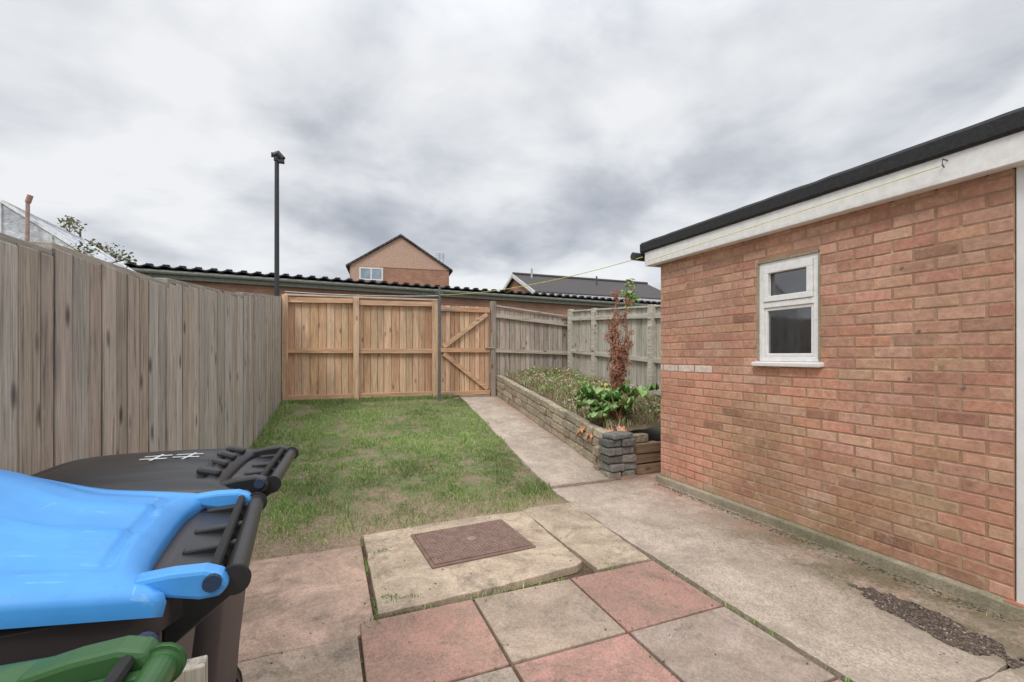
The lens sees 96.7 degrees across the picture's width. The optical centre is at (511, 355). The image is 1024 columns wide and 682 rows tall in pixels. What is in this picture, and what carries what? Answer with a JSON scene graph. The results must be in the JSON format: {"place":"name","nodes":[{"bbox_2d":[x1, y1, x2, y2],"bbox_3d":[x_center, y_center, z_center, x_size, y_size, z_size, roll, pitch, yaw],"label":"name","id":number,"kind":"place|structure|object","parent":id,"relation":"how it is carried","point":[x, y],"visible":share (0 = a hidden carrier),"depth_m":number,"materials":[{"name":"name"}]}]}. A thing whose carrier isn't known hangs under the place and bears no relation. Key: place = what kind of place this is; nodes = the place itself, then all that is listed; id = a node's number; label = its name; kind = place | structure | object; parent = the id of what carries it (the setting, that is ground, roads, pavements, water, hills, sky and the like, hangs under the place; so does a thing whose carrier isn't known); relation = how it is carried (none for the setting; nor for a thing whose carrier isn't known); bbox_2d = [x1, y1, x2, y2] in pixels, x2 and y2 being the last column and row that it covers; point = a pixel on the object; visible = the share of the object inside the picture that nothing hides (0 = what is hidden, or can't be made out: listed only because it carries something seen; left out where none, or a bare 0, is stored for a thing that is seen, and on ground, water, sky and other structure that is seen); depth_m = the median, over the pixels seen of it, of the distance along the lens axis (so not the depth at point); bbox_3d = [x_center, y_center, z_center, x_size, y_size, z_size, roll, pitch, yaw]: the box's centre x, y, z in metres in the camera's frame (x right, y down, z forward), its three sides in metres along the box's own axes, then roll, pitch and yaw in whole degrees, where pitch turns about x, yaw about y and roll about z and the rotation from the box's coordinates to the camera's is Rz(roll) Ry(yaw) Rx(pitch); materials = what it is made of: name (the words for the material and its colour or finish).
{"place":"outdoors","nodes":[
{"label":"outdoors","id":0,"kind":"place"},
{"bbox_2d":[361,268,381,278],"bbox_3d":[-10.034,-5.800,32.422,1.588,0.900,0.195,0,0,-22],"label":"window glass","id":1,"kind":"object","parent":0,"point":[376,273],"visible":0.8,"depth_m":32.45,"materials":[{"name":"glass"}]},
{"bbox_2d":[364,237,448,286],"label":"walls","id":2,"kind":"structure","parent":0,"point":[422,277],"depth_m":33.31,"materials":[{"name":"brick"}]},
{"bbox_2d":[350,266,383,282],"bbox_3d":[-10.305,-5.555,32.370,2.233,1.510,0.274,0,0,-22],"label":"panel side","id":3,"kind":"object","parent":2,"relation":"attached to","point":[354,272],"visible":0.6,"depth_m":32.18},
{"bbox_2d":[359,267,382,280],"bbox_3d":[-10.037,-5.800,32.432,1.600,0.900,0.060,0,0,-15],"label":"window frame","id":4,"kind":"object","parent":2,"relation":"attached to","point":[370,273],"visible":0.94,"depth_m":32.39,"materials":[{"name":"white plastic"}]},
{"bbox_2d":[350,237,448,269],"bbox_3d":[-8.058,-7.450,32.969,6.980,2.260,0.001,0,0,-15],"label":"hung panel","id":5,"kind":"object","parent":2,"relation":"attached to","point":[400,252],"visible":1,"depth_m":32.95,"materials":[{"name":"beige paint"}]},
{"bbox_2d":[346,234,452,275],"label":"roof","id":6,"kind":"structure","parent":2,"relation":"on","point":[391,240],"depth_m":32.88,"materials":[{"name":"tile"}]},
{"bbox_2d":[251,396,565,560],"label":"lawn","id":7,"kind":"structure","parent":0,"point":[397,496],"depth_m":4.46,"materials":[{"name":"green plant"}]},
{"bbox_2d":[435,286,443,400],"bbox_3d":[-1.340,-0.163,8.418,0.160,2.225,0.060,0,0,-22],"label":"clothes post","id":8,"kind":"object","parent":7,"relation":"on","point":[439,293],"visible":0.86,"depth_m":8.40,"materials":[{"name":"grey metal"}]},
{"bbox_2d":[285,291,382,295],"bbox_3d":[-2.572,-1.077,8.022,2.588,0.060,0.013,0,0,-18],"label":"clothes line","id":9,"kind":"object","parent":8,"relation":"attached to","point":[335,294],"visible":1,"depth_m":7.87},
{"bbox_2d":[444,257,642,294],"bbox_3d":[0.041,-1.057,6.686,0.008,0.135,4.431,0,0,-39],"label":"clothes line","id":10,"kind":"object","parent":8,"relation":"attached to","point":[546,281],"visible":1,"depth_m":6.09,"materials":[{"name":"green plastic"}]},
{"bbox_2d":[250,394,993,681],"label":"edge grass","id":11,"kind":"structure","parent":7,"relation":"on","point":[268,428],"depth_m":5.75,"materials":[{"name":"green plant"}]},
{"bbox_2d":[301,373,660,461],"bbox_3d":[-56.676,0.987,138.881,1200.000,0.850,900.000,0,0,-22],"label":"ground","id":12,"kind":"structure","parent":0,"point":[654,433],"depth_m":7.21,"materials":[{"name":"brown soil"}]},
{"bbox_2d":[25,194,33,241],"bbox_3d":[-7.129,-0.784,6.703,0.124,3.170,0.070,0,0,-22],"label":"wooden pole","id":13,"kind":"object","parent":12,"relation":"on","point":[28,199],"visible":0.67,"depth_m":6.68,"materials":[{"name":"grey wood"}]},
{"bbox_2d":[0,199,135,271],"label":"greenhouse","id":14,"kind":"object","parent":12,"relation":"on","point":[12,220],"visible":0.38,"depth_m":6.84,"materials":[{"name":"glass"},{"name":"metal"}]},
{"bbox_2d":[57,215,120,258],"bbox_3d":[-8.586,-1.085,9.197,1.306,3.573,1.234,0,0,-22],"label":"garden tree","id":15,"kind":"object","parent":12,"relation":"on","point":[69,221],"visible":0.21,"depth_m":9.27,"materials":[{"name":"green plant"}]},
{"bbox_2d":[70,241,136,267],"bbox_3d":[-6.323,-0.464,6.915,1.276,2.532,1.265,0,0,-22],"label":"garden tree","id":16,"kind":"object","parent":12,"relation":"on","point":[128,260],"visible":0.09,"depth_m":6.96,"materials":[{"name":"green plant"}]},
{"bbox_2d":[0,232,281,475],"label":"wooden fence","id":17,"kind":"object","parent":12,"relation":"on","point":[99,357],"visible":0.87,"depth_m":2.31,"materials":[{"name":"grey wood"}]},
{"bbox_2d":[271,150,284,295],"bbox_3d":[-4.091,-1.341,7.962,0.229,4.481,0.131,0,0,-22],"label":"street lamp","id":18,"kind":"object","parent":12,"relation":"on","point":[279,157],"visible":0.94,"depth_m":7.93,"materials":[{"name":"black metal"}]},
{"bbox_2d":[282,294,437,402],"bbox_3d":[-2.655,-0.092,8.182,2.653,1.955,0.152,0,0,-22],"label":"wooden fence","id":19,"kind":"object","parent":12,"relation":"on","point":[381,356],"visible":0.82,"depth_m":8.14,"materials":[{"name":"brown wood"}]},
{"bbox_2d":[441,301,495,396],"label":"wooden gate","id":20,"kind":"structure","parent":19,"relation":"attached to","point":[458,323],"depth_m":8.92,"materials":[{"name":"brown wood"}]},
{"bbox_2d":[124,262,660,376],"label":"brick garage","id":21,"kind":"structure","parent":12,"relation":"on","point":[245,281],"depth_m":12.33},
{"bbox_2d":[496,375,657,470],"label":"blocks","id":22,"kind":"structure","parent":12,"relation":"on","point":[559,425],"depth_m":6.39,"materials":[{"name":"beige stone"}]},
{"bbox_2d":[496,304,660,397],"bbox_3d":[1.349,0.041,7.373,1.831,2.110,4.639,0,0,-22],"label":"wooden fence","id":23,"kind":"object","parent":12,"relation":"on","point":[575,340],"visible":0.5,"depth_m":9.21,"materials":[{"name":"grey wood"}]},
{"bbox_2d":[620,278,639,308],"bbox_3d":[2.232,-0.265,8.460,0.310,2.332,0.524,0,0,41],"label":"young tree","id":24,"kind":"object","parent":12,"relation":"on","point":[632,297],"visible":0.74,"depth_m":8.44,"materials":[{"name":"green plant"}]},
{"bbox_2d":[630,107,1023,621],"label":"brick shed","id":25,"kind":"structure","parent":12,"relation":"on","point":[845,375],"depth_m":3.00,"materials":[{"name":"brick"}]},
{"bbox_2d":[759,252,818,361],"bbox_3d":[2.186,-0.355,3.587,0.072,0.810,0.500,0,0,-22],"label":"window frame","id":26,"kind":"structure","parent":25,"relation":"in","point":[810,261],"depth_m":3.55,"materials":[{"name":"white paint"}]},
{"bbox_2d":[766,267,813,352],"bbox_3d":[2.196,-0.355,3.591,0.006,0.780,0.470,0,0,-22],"label":"window glass","id":27,"kind":"structure","parent":25,"relation":"in","point":[789,329],"depth_m":3.59,"materials":[{"name":"black"}]},
{"bbox_2d":[649,165,941,260],"bbox_3d":[1.942,-1.042,3.736,0.005,0.050,2.550,0,0,-22],"label":"clothes line","id":28,"kind":"object","parent":25,"relation":"attached to","point":[810,208],"visible":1,"depth_m":3.21,"materials":[{"name":"white plastic"}]},
{"bbox_2d":[0,0,1023,290],"label":"sky","id":29,"kind":"structure","parent":0,"point":[499,138],"materials":[{"name":"grey"}]},
{"bbox_2d":[238,546,842,681],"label":"patio","id":30,"kind":"structure","parent":0,"point":[558,632],"depth_m":2.23,"materials":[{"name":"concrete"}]},
{"bbox_2d":[0,631,186,681],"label":"wheelie bin","id":31,"kind":"object","parent":30,"relation":"on","point":[148,656],"visible":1,"depth_m":0.55,"materials":[{"name":"green plastic"}]},
{"bbox_2d":[0,469,266,664],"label":"wheelie bin","id":32,"kind":"object","parent":30,"relation":"on","point":[81,566],"visible":0.97,"depth_m":0.79,"materials":[{"name":"blue plastic"}]},
{"bbox_2d":[30,445,298,681],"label":"wheelie bin","id":33,"kind":"object","parent":30,"relation":"on","point":[263,470],"visible":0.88,"depth_m":1.40,"materials":[{"name":"grey plastic"}]},
{"bbox_2d":[173,655,207,681],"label":"timber offcut","id":34,"kind":"object","parent":30,"relation":"on","point":[195,669],"visible":0.56,"depth_m":0.70,"materials":[{"name":"brown wood"}]},
{"bbox_2d":[364,503,648,618],"bbox_3d":[-0.081,1.376,3.309,1.849,0.048,1.251,0,0,-22],"label":"concrete apron","id":35,"kind":"object","parent":30,"relation":"on","point":[593,544],"visible":0.92,"depth_m":3.01,"materials":[{"name":"beige concrete"}]},
{"bbox_2d":[411,519,535,568],"bbox_3d":[-0.295,1.341,3.303,0.745,0.029,0.590,0,0,-26],"label":"manhole cover","id":36,"kind":"object","parent":35,"relation":"on","point":[440,548],"visible":1,"depth_m":3.23,"materials":[{"name":"brown metal"}]},
{"bbox_2d":[506,280,656,302],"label":"walls","id":37,"kind":"structure","parent":0,"point":[514,283],"depth_m":29.97,"materials":[{"name":"brick"}]},
{"bbox_2d":[503,274,660,301],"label":"bargeboards","id":38,"kind":"object","parent":37,"relation":"on","point":[523,284],"visible":0.43,"depth_m":28.84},
{"bbox_2d":[505,275,660,299],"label":"roof","id":39,"kind":"structure","parent":37,"relation":"on","point":[585,287],"depth_m":30.02,"materials":[{"name":"tile"}]},
{"bbox_2d":[512,268,647,284],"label":"ridge and vents","id":40,"kind":"structure","parent":39,"relation":"on","point":[531,274],"depth_m":31.46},
{"bbox_2d":[505,375,660,431],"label":"bed soil","id":41,"kind":"structure","parent":0,"point":[644,425],"depth_m":5.94,"materials":[{"name":"brown soil"}]},
{"bbox_2d":[504,366,660,429],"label":"bed weeds","id":42,"kind":"object","parent":41,"relation":"on","point":[534,384],"visible":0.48,"depth_m":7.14,"materials":[{"name":"green plant"}]},
{"bbox_2d":[574,382,658,441],"bbox_3d":[1.354,0.695,5.984,1.495,0.702,1.016,0,0,-64],"label":"rhubarb plant","id":43,"kind":"object","parent":41,"relation":"on","point":[610,401],"visible":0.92,"depth_m":5.68,"materials":[{"name":"green plant"}]},
{"bbox_2d":[603,290,633,416],"bbox_3d":[1.405,0.032,5.995,0.488,1.756,0.367,0,0,-22],"label":"dock plant","id":44,"kind":"object","parent":41,"relation":"on","point":[618,371],"visible":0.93,"depth_m":5.93,"materials":[{"name":"brown plant"}]},
{"bbox_2d":[459,395,1023,681],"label":"path","id":45,"kind":"structure","parent":0,"point":[837,631],"depth_m":2.79,"materials":[{"name":"concrete"}]},
{"bbox_2d":[598,431,636,479],"bbox_3d":[1.190,1.112,5.098,0.405,0.492,0.250,0,0,-22],"label":"stone stack","id":46,"kind":"object","parent":45,"relation":"on","point":[617,457],"visible":0.99,"depth_m":5.01,"materials":[{"name":"grey stone"}]},
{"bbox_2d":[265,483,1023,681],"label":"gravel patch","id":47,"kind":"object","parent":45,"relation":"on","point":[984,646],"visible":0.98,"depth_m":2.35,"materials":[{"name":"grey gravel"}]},
{"bbox_2d":[632,441,660,474],"bbox_3d":[1.618,1.190,5.300,0.621,0.345,0.106,0,0,-26],"label":"timber stack","id":48,"kind":"object","parent":45,"relation":"on","point":[647,452],"visible":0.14,"depth_m":5.26,"materials":[{"name":"brown wood"}]}
]}

